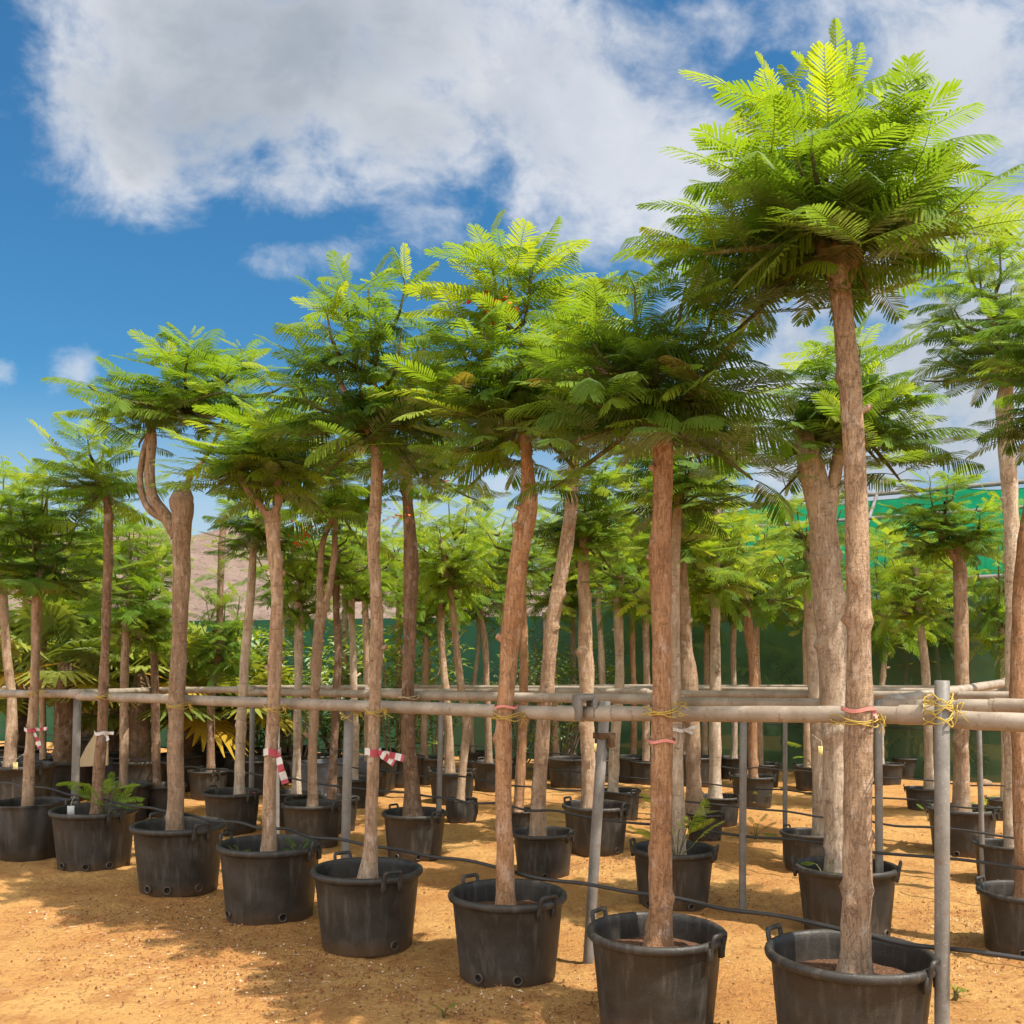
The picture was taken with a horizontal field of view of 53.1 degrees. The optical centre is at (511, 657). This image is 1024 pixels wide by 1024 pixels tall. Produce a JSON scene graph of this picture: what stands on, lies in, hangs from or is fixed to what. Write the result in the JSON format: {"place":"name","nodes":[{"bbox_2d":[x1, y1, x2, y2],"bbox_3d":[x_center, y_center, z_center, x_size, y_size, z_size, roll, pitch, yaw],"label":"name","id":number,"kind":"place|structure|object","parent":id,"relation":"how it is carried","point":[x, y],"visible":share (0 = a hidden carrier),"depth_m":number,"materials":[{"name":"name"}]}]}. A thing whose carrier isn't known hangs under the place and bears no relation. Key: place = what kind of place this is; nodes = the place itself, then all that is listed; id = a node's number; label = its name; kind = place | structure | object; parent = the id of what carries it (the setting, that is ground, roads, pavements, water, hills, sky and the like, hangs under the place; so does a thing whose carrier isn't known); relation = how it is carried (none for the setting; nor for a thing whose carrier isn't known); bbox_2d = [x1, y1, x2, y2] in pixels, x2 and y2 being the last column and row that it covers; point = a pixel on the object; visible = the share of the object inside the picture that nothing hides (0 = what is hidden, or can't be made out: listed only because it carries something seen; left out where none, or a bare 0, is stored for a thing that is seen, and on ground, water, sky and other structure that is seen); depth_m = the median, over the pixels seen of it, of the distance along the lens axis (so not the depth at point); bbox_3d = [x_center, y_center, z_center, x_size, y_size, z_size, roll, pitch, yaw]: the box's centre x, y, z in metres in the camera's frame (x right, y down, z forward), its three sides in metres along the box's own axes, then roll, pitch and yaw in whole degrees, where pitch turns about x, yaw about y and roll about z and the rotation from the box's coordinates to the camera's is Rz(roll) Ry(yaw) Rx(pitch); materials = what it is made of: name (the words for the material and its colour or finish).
{"place":"outdoors","nodes":[
{"label":"outdoors","id":0,"kind":"place"},
{"bbox_2d":[0,686,258,692],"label":"support pipe","id":1,"kind":"object","parent":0,"point":[227,689],"visible":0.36,"depth_m":11.18,"materials":[{"name":"grey metal"}]},
{"bbox_2d":[248,689,401,698],"bbox_3d":[-1.863,0.351,10.010,2.412,0.107,0.085,0,0,40],"label":"support pipe","id":2,"kind":"object","parent":1,"relation":"attached to","point":[393,694],"visible":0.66,"depth_m":9.83,"materials":[{"name":"grey metal"}]},
{"bbox_2d":[400,691,684,704],"bbox_3d":[0.123,0.328,8.343,2.906,0.124,0.088,0,0,40],"label":"support pipe","id":3,"kind":"object","parent":2,"relation":"attached to","point":[643,699],"visible":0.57,"depth_m":8.24,"materials":[{"name":"grey plastic"}]},
{"bbox_2d":[1,527,605,620],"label":"hills","id":4,"kind":"structure","parent":0,"point":[201,562],"depth_m":97.07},
{"bbox_2d":[0,741,1023,1023],"bbox_3d":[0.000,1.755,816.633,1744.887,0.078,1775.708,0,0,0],"label":"ground","id":5,"kind":"structure","parent":0,"point":[48,883],"depth_m":6.30,"materials":[{"name":"beige sand"}]},
{"bbox_2d":[0,756,56,799],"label":"nursery pot","id":6,"kind":"object","parent":5,"relation":"on","point":[44,770],"visible":0.46,"depth_m":11.23,"materials":[{"name":"black plastic"}]},
{"bbox_2d":[0,456,44,766],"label":"flame tree","id":7,"kind":"object","parent":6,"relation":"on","point":[10,746],"visible":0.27,"depth_m":11.44,"materials":[{"name":"plant"}]},
{"bbox_2d":[0,796,69,861],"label":"nursery pot","id":8,"kind":"object","parent":5,"relation":"on","point":[26,834],"visible":0.84,"depth_m":8.79,"materials":[{"name":"black plastic"}]},
{"bbox_2d":[0,452,134,805],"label":"flame tree","id":9,"kind":"object","parent":8,"relation":"in","point":[36,581],"visible":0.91,"depth_m":8.99,"materials":[{"name":"green plant"}]},
{"bbox_2d":[42,758,92,800],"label":"nursery pot","id":10,"kind":"object","parent":5,"relation":"on","point":[62,772],"visible":0.29,"depth_m":12.32,"materials":[{"name":"black plastic"}]},
{"bbox_2d":[0,582,149,762],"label":"fan palm","id":11,"kind":"object","parent":10,"relation":"in","point":[64,676],"visible":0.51,"depth_m":12.30,"materials":[{"name":"green plant"}]},
{"bbox_2d":[48,798,138,871],"bbox_3d":[-3.500,1.488,8.567,0.744,0.535,0.694,1,1,39],"label":"nursery pot","id":12,"kind":"object","parent":5,"relation":"on","point":[85,840],"visible":0.94,"depth_m":8.32,"materials":[{"name":"black plastic"}]},
{"bbox_2d":[17,402,170,813],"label":"flame tree","id":13,"kind":"object","parent":12,"relation":"in","point":[109,487],"visible":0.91,"depth_m":8.53,"materials":[{"name":"green plant"}]},
{"bbox_2d":[104,777,151,821],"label":"nursery pot","id":14,"kind":"object","parent":5,"relation":"on","point":[142,790],"visible":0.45,"depth_m":10.96,"materials":[{"name":"black plastic"}]},
{"bbox_2d":[66,507,171,785],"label":"flame tree","id":15,"kind":"object","parent":14,"relation":"in","point":[129,620],"visible":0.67,"depth_m":11.06,"materials":[{"name":"green plant"}]},
{"bbox_2d":[111,757,166,781],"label":"nursery pot","id":16,"kind":"object","parent":5,"relation":"on","point":[139,770],"visible":0.4,"depth_m":12.52,"materials":[{"name":"black plastic"}]},
{"bbox_2d":[45,601,214,761],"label":"fan palm","id":17,"kind":"object","parent":16,"relation":"in","point":[140,742],"visible":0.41,"depth_m":12.66,"materials":[{"name":"green plant"}]},
{"bbox_2d":[147,780,186,817],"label":"nursery pot","id":18,"kind":"object","parent":5,"relation":"on","point":[158,796],"visible":0.25,"depth_m":11.16,"materials":[{"name":"black plastic"}]},
{"bbox_2d":[90,545,193,786],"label":"flame tree","id":19,"kind":"object","parent":18,"relation":"in","point":[153,650],"visible":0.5,"depth_m":11.34,"materials":[{"name":"green plant"}]},
{"bbox_2d":[129,812,226,896],"bbox_3d":[-2.517,1.484,7.740,0.704,0.547,0.761,0,0,-44],"label":"nursery pot","id":20,"kind":"object","parent":5,"relation":"on","point":[179,863],"visible":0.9,"depth_m":7.48,"materials":[{"name":"black plastic"}]},
{"bbox_2d":[40,322,325,829],"bbox_3d":[-2.381,-0.584,7.644,2.267,3.933,1.827,0,0,0],"label":"flame tree","id":21,"kind":"object","parent":20,"relation":"in","point":[164,405],"visible":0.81,"depth_m":7.68,"materials":[{"name":"green plant"}]},
{"bbox_2d":[0,782,1023,960],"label":"irrigation hose","id":22,"kind":"object","parent":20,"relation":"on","point":[888,940],"visible":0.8,"depth_m":5.29,"materials":[{"name":"black rubber"}]},
{"bbox_2d":[160,751,206,791],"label":"nursery pot","id":23,"kind":"object","parent":5,"relation":"on","point":[197,758],"visible":0.29,"depth_m":13.38,"materials":[{"name":"black plastic"}]},
{"bbox_2d":[87,627,256,759],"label":"fan palm","id":24,"kind":"object","parent":23,"relation":"in","point":[192,725],"visible":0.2,"depth_m":13.19,"materials":[{"name":"green plant"}]},
{"bbox_2d":[187,766,228,800],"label":"nursery pot","id":25,"kind":"object","parent":5,"relation":"on","point":[201,781],"visible":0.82,"depth_m":12.52,"materials":[{"name":"black plastic"}]},
{"bbox_2d":[187,520,268,771],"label":"flame tree","id":26,"kind":"object","parent":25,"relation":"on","point":[219,649],"visible":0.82,"depth_m":12.66,"materials":[{"name":"green plant"}]},
{"bbox_2d":[202,784,261,835],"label":"nursery pot","id":27,"kind":"object","parent":5,"relation":"on","point":[224,803],"visible":0.85,"depth_m":10.06,"materials":[{"name":"black plastic"}]},
{"bbox_2d":[198,484,318,794],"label":"flame tree","id":28,"kind":"object","parent":27,"relation":"in","point":[254,538],"visible":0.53,"depth_m":10.22,"materials":[{"name":"green plant"}]},
{"bbox_2d":[215,831,323,925],"bbox_3d":[-1.635,1.482,6.920,0.760,0.546,0.715,0,-1,21],"label":"nursery pot","id":29,"kind":"object","parent":5,"relation":"on","point":[268,887],"visible":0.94,"depth_m":6.66,"materials":[{"name":"black plastic"}]},
{"bbox_2d":[147,386,369,850],"bbox_3d":[-1.665,-0.205,6.922,1.564,3.173,1.376,0,0,0],"label":"flame tree","id":30,"kind":"object","parent":29,"relation":"in","point":[251,467],"visible":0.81,"depth_m":6.87,"materials":[{"name":"green plant"}]},
{"bbox_2d":[0,612,545,758],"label":"net fence","id":31,"kind":"object","parent":5,"relation":"on","point":[469,638],"visible":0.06,"depth_m":18.08,"materials":[{"name":"green fabric"}]},
{"bbox_2d":[224,613,363,781],"bbox_3d":[-3.107,0.565,14.421,1.990,2.426,2.087,0,0,0],"label":"shrub","id":32,"kind":"object","parent":5,"relation":"on","point":[304,679],"visible":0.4,"depth_m":14.50,"materials":[{"name":"green plant"}]},
{"bbox_2d":[279,786,320,826],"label":"nursery pot","id":33,"kind":"object","parent":5,"relation":"on","point":[283,793],"visible":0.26,"depth_m":10.59,"materials":[{"name":"black plastic"}]},
{"bbox_2d":[254,519,332,793],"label":"flame tree","id":34,"kind":"object","parent":33,"relation":"in","point":[299,614],"visible":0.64,"depth_m":10.71,"materials":[{"name":"green plant"}]},
{"bbox_2d":[280,797,341,847],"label":"nursery pot","id":35,"kind":"object","parent":5,"relation":"on","point":[322,819],"visible":0.84,"depth_m":9.38,"materials":[{"name":"black plastic"}]},
{"bbox_2d":[269,437,397,806],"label":"flame tree","id":36,"kind":"object","parent":35,"relation":"in","point":[322,604],"visible":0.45,"depth_m":9.54,"materials":[{"name":"green plant"}]},
{"bbox_2d":[318,794,359,833],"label":"nursery pot","id":37,"kind":"object","parent":5,"relation":"on","point":[355,799],"visible":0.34,"depth_m":10.27,"materials":[{"name":"black plastic"}]},
{"bbox_2d":[284,517,396,799],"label":"flame tree","id":38,"kind":"object","parent":37,"relation":"in","point":[340,575],"visible":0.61,"depth_m":10.32,"materials":[{"name":"green plant"}]},
{"bbox_2d":[337,775,379,808],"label":"nursery pot","id":39,"kind":"object","parent":5,"relation":"on","point":[361,782],"visible":0.28,"depth_m":11.75,"materials":[{"name":"black plastic"}]},
{"bbox_2d":[314,521,403,779],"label":"flame tree","id":40,"kind":"object","parent":39,"relation":"in","point":[350,599],"visible":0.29,"depth_m":11.92,"materials":[{"name":"green plant"}]},
{"bbox_2d":[310,850,422,956],"bbox_3d":[-0.885,1.496,6.232,0.670,0.516,0.718,0,0,-34],"label":"nursery pot","id":41,"kind":"object","parent":5,"relation":"on","point":[373,917],"visible":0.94,"depth_m":5.99,"materials":[{"name":"black plastic"}]},
{"bbox_2d":[246,242,488,878],"bbox_3d":[-0.853,-0.556,6.302,1.556,3.926,1.620,0,0,0],"label":"flame tree","id":42,"kind":"object","parent":41,"relation":"in","point":[371,427],"visible":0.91,"depth_m":6.13,"materials":[{"name":"green plant"}]},
{"bbox_2d":[322,623,476,753],"bbox_3d":[-1.625,0.589,14.825,2.045,2.377,1.951,0,0,-36],"label":"shrub","id":43,"kind":"object","parent":5,"relation":"on","point":[387,654],"visible":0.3,"depth_m":14.55,"materials":[{"name":"green plant"}]},
{"bbox_2d":[381,803,446,861],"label":"nursery pot","id":44,"kind":"object","parent":5,"relation":"on","point":[422,834],"visible":0.85,"depth_m":8.84,"materials":[{"name":"black plastic"}]},
{"bbox_2d":[349,351,511,815],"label":"flame tree","id":45,"kind":"object","parent":44,"relation":"in","point":[412,804],"visible":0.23,"depth_m":9.00,"materials":[{"name":"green plant"}]},
{"bbox_2d":[428,766,476,805],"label":"nursery pot","id":46,"kind":"object","parent":5,"relation":"on","point":[449,786],"visible":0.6,"depth_m":12.17,"materials":[{"name":"black plastic"}]},
{"bbox_2d":[394,517,490,772],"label":"flame tree","id":47,"kind":"object","parent":46,"relation":"in","point":[440,614],"visible":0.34,"depth_m":12.31,"materials":[{"name":"green plant"}]},
{"bbox_2d":[446,796,477,823],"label":"nursery pot","id":48,"kind":"object","parent":5,"relation":"on","point":[461,812],"visible":0.77,"depth_m":10.77,"materials":[{"name":"black plastic"}]},
{"bbox_2d":[389,475,503,800],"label":"flame tree","id":49,"kind":"object","parent":48,"relation":"in","point":[443,571],"visible":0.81,"depth_m":10.86,"materials":[{"name":"green plant"}]},
{"bbox_2d":[471,757,512,792],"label":"nursery pot","id":50,"kind":"object","parent":5,"relation":"on","point":[486,772],"visible":0.52,"depth_m":13.27,"materials":[{"name":"black plastic"}]},
{"bbox_2d":[448,498,550,762],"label":"flame tree","id":51,"kind":"object","parent":50,"relation":"in","point":[497,599],"visible":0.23,"depth_m":13.44,"materials":[{"name":"green plant"}]},
{"bbox_2d":[448,873,566,987],"bbox_3d":[-0.025,1.510,5.673,0.651,0.506,0.704,0,0,-40],"label":"nursery pot","id":52,"kind":"object","parent":5,"relation":"on","point":[515,946],"visible":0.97,"depth_m":5.44,"materials":[{"name":"black plastic"}]},
{"bbox_2d":[368,209,636,904],"bbox_3d":[0.013,-0.509,5.685,1.536,3.847,1.546,0,0,0],"label":"flame tree","id":53,"kind":"object","parent":52,"relation":"in","point":[496,397],"visible":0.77,"depth_m":5.59,"materials":[{"name":"green plant"}]},
{"bbox_2d":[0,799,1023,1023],"bbox_3d":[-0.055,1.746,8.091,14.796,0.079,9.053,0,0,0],"label":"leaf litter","id":54,"kind":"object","parent":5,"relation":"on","point":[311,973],"visible":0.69,"depth_m":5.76,"materials":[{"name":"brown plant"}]},
{"bbox_2d":[512,807,529,828],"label":"nursery pot","id":55,"kind":"object","parent":5,"relation":"on","point":[521,819],"visible":0.21,"depth_m":10.02,"materials":[{"name":"black plastic"}]},
{"bbox_2d":[458,497,558,811],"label":"flame tree","id":56,"kind":"object","parent":55,"relation":"in","point":[520,771],"visible":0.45,"depth_m":10.13,"materials":[{"name":"green plant"}]},
{"bbox_2d":[512,824,574,880],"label":"nursery pot","id":57,"kind":"object","parent":5,"relation":"on","point":[548,855],"visible":0.88,"depth_m":8.16,"materials":[{"name":"black plastic"}]},
{"bbox_2d":[513,270,651,835],"bbox_3d":[0.648,-0.789,8.399,1.417,4.617,1.373,0,0,0],"label":"flame tree","id":58,"kind":"object","parent":57,"relation":"in","point":[537,827],"visible":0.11,"depth_m":8.30,"materials":[{"name":"plant"}]},
{"bbox_2d":[572,694,615,963],"bbox_3d":[0.448,1.025,5.606,0.199,1.656,0.551,0,0,12],"label":"leaning prop","id":59,"kind":"object","parent":5,"relation":"on","point":[604,737],"visible":0.93,"depth_m":5.78,"materials":[{"name":"grey metal"}]},
{"bbox_2d":[74,692,585,721],"bbox_3d":[-1.689,0.319,7.182,5.473,0.116,0.086,0,0,40],"label":"support pipe","id":60,"kind":"object","parent":59,"relation":"attached to","point":[562,713],"visible":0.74,"depth_m":6.56,"materials":[{"name":"grey plastic"}]},
{"bbox_2d":[583,705,950,724],"bbox_3d":[1.096,0.270,4.844,1.870,0.144,0.088,0,0,40],"label":"support pipe","id":61,"kind":"object","parent":59,"relation":"attached to","point":[906,714],"visible":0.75,"depth_m":4.75,"materials":[{"name":"grey plastic"}]},
{"bbox_2d":[562,796,630,856],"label":"nursery pot","id":62,"kind":"object","parent":5,"relation":"on","point":[612,838],"visible":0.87,"depth_m":8.99,"materials":[{"name":"black plastic"}]},
{"bbox_2d":[530,455,649,807],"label":"flame tree","id":63,"kind":"object","parent":62,"relation":"in","point":[589,527],"visible":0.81,"depth_m":9.15,"materials":[{"name":"green plant"}]},
{"bbox_2d":[604,785,640,820],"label":"nursery pot","id":64,"kind":"object","parent":5,"relation":"on","point":[633,802],"visible":0.45,"depth_m":11.02,"materials":[{"name":"black plastic"}]},
{"bbox_2d":[575,517,650,791],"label":"flame tree","id":65,"kind":"object","parent":64,"relation":"in","point":[622,600],"visible":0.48,"depth_m":11.14,"materials":[{"name":"green plant"}]},
{"bbox_2d":[587,906,727,1023],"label":"nursery pot","id":66,"kind":"object","parent":5,"relation":"on","point":[637,982],"visible":0.92,"depth_m":4.67,"materials":[{"name":"black plastic"}]},
{"bbox_2d":[495,227,828,946],"bbox_3d":[0.694,-0.288,4.914,1.548,3.422,1.562,0,0,0],"label":"flame tree","id":67,"kind":"object","parent":66,"relation":"in","point":[657,415],"visible":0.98,"depth_m":4.76,"materials":[{"name":"green plant"}]},
{"bbox_2d":[629,837,718,911],"bbox_3d":[1.141,1.532,7.237,0.628,0.452,0.587,1,1,23],"label":"nursery pot","id":68,"kind":"object","parent":5,"relation":"on","point":[691,873],"visible":0.77,"depth_m":7.05,"materials":[{"name":"black plastic"}]},
{"bbox_2d":[594,408,773,854],"bbox_3d":[1.193,-0.177,7.232,1.062,3.259,1.125,0,0,-42],"label":"flame tree","id":69,"kind":"object","parent":68,"relation":"in","point":[681,507],"visible":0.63,"depth_m":7.21,"materials":[{"name":"green plant"}]},
{"bbox_2d":[687,809,725,841],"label":"nursery pot","id":70,"kind":"object","parent":5,"relation":"on","point":[717,816],"visible":0.69,"depth_m":9.68,"materials":[{"name":"black plastic"}]},
{"bbox_2d":[612,452,747,821],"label":"flame tree","id":71,"kind":"object","parent":70,"relation":"in","point":[689,681],"visible":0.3,"depth_m":9.76,"materials":[{"name":"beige plant"}]},
{"bbox_2d":[704,793,738,826],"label":"nursery pot","id":72,"kind":"object","parent":5,"relation":"on","point":[731,817],"visible":0.4,"depth_m":10.56,"materials":[{"name":"black plastic"}]},
{"bbox_2d":[647,464,787,797],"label":"flame tree","id":73,"kind":"object","parent":72,"relation":"in","point":[713,588],"visible":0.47,"depth_m":10.68,"materials":[{"name":"green plant"}]},
{"bbox_2d":[729,771,776,808],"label":"nursery pot","id":74,"kind":"object","parent":5,"relation":"on","point":[759,798],"visible":0.77,"depth_m":11.93,"materials":[{"name":"black plastic"}]},
{"bbox_2d":[688,497,804,777],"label":"flame tree","id":75,"kind":"object","parent":74,"relation":"in","point":[748,605],"visible":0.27,"depth_m":12.07,"materials":[{"name":"green plant"}]},
{"bbox_2d":[548,479,1023,782],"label":"shade house","id":76,"kind":"structure","parent":5,"relation":"on","point":[781,659],"depth_m":15.72,"materials":[{"name":"green fabric"}]},
{"bbox_2d":[779,824,824,871],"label":"nursery pot","id":77,"kind":"object","parent":5,"relation":"on","point":[798,850],"visible":0.54,"depth_m":8.33,"materials":[{"name":"black plastic"}]},
{"bbox_2d":[744,488,876,835],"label":"flame tree","id":78,"kind":"object","parent":77,"relation":"in","point":[801,577],"visible":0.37,"depth_m":8.41,"materials":[{"name":"green plant"}]},
{"bbox_2d":[790,854,901,935],"bbox_3d":[2.118,1.518,6.492,0.672,0.483,0.622,-1,-1,22],"label":"nursery pot","id":79,"kind":"object","parent":5,"relation":"on","point":[821,897],"visible":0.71,"depth_m":6.30,"materials":[{"name":"black plastic"}]},
{"bbox_2d":[719,306,984,872],"bbox_3d":[2.123,-0.362,6.483,1.480,3.587,1.501,0,0,-26],"label":"flame tree","id":80,"kind":"object","parent":79,"relation":"in","point":[815,426],"visible":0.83,"depth_m":6.41,"materials":[{"name":"green plant"}]},
{"bbox_2d":[764,923,940,1023],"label":"nursery pot","id":81,"kind":"object","parent":5,"relation":"on","point":[811,985],"visible":0.84,"depth_m":4.19,"materials":[{"name":"black plastic"}]},
{"bbox_2d":[610,18,1023,974],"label":"flame tree","id":82,"kind":"object","parent":81,"relation":"in","point":[808,228],"visible":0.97,"depth_m":4.24,"materials":[{"name":"green plant"}]},
{"bbox_2d":[874,699,882,872],"bbox_3d":[2.315,1.070,6.460,0.059,1.606,0.048,0,0,0],"label":"support post","id":83,"kind":"object","parent":5,"relation":"on","point":[878,756],"visible":0.67,"depth_m":6.44,"materials":[{"name":"grey metal"}]},
{"bbox_2d":[681,697,993,711],"bbox_3d":[2.021,0.308,6.750,2.167,0.117,0.088,0,0,40],"label":"support pipe","id":84,"kind":"object","parent":83,"relation":"attached to","point":[979,705],"visible":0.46,"depth_m":6.83,"materials":[{"name":"grey metal"}]},
{"bbox_2d":[873,762,904,785],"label":"nursery pot","id":85,"kind":"object","parent":5,"relation":"on","point":[893,769],"visible":0.63,"depth_m":13.96,"materials":[{"name":"black plastic"}]},
{"bbox_2d":[843,509,936,763],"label":"flame tree","id":86,"kind":"object","parent":85,"relation":"in","point":[886,644],"visible":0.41,"depth_m":13.98,"materials":[{"name":"green plant"}]},
{"bbox_2d":[903,784,933,810],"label":"nursery pot","id":87,"kind":"object","parent":5,"relation":"on","point":[916,792],"visible":0.59,"depth_m":11.63,"materials":[{"name":"black plastic"}]},
{"bbox_2d":[869,517,968,788],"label":"flame tree","id":88,"kind":"object","parent":87,"relation":"in","point":[920,615],"visible":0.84,"depth_m":11.72,"materials":[{"name":"green plant"}]},
{"bbox_2d":[934,680,949,1023],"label":"support post","id":89,"kind":"object","parent":5,"relation":"on","point":[942,863],"visible":1,"depth_m":4.14,"materials":[{"name":"grey metal"}]},
{"bbox_2d":[925,799,1000,858],"bbox_3d":[4.031,1.540,9.166,0.611,0.467,0.649,0,0,-40],"label":"nursery pot","id":90,"kind":"object","parent":5,"relation":"on","point":[962,845],"visible":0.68,"depth_m":8.93,"materials":[{"name":"black plastic"}]},
{"bbox_2d":[871,463,1020,811],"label":"flame tree","id":91,"kind":"object","parent":90,"relation":"in","point":[951,543],"visible":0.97,"depth_m":9.11,"materials":[{"name":"green plant"}]},
{"bbox_2d":[972,835,1014,880],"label":"nursery pot","id":92,"kind":"object","parent":5,"relation":"on","point":[995,850],"visible":0.53,"depth_m":7.88,"materials":[{"name":"black plastic"}]},
{"bbox_2d":[902,208,1023,846],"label":"flame tree","id":93,"kind":"object","parent":92,"relation":"in","point":[1007,466],"visible":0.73,"depth_m":7.98,"materials":[{"name":"green plant"}]},
{"bbox_2d":[984,795,1002,820],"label":"nursery pot","id":94,"kind":"object","parent":5,"relation":"on","point":[994,801],"visible":0.35,"depth_m":10.97,"materials":[{"name":"black plastic"}]},
{"bbox_2d":[942,481,1023,800],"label":"flame tree","id":95,"kind":"object","parent":94,"relation":"in","point":[994,621],"visible":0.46,"depth_m":11.03,"materials":[{"name":"green plant"}]},
{"bbox_2d":[975,875,1023,955],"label":"nursery pot","id":96,"kind":"object","parent":5,"relation":"on","point":[1002,910],"visible":0.92,"depth_m":6.08,"materials":[{"name":"black plastic"}]},
{"bbox_2d":[953,280,1023,897],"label":"flame tree","id":97,"kind":"object","parent":96,"relation":"in","point":[1016,682],"visible":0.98,"depth_m":6.18,"materials":[{"name":"green plant"}]},
{"bbox_2d":[0,0,1023,585],"label":"sky","id":98,"kind":"structure","parent":0,"point":[179,163],"materials":[{"name":"blue"}]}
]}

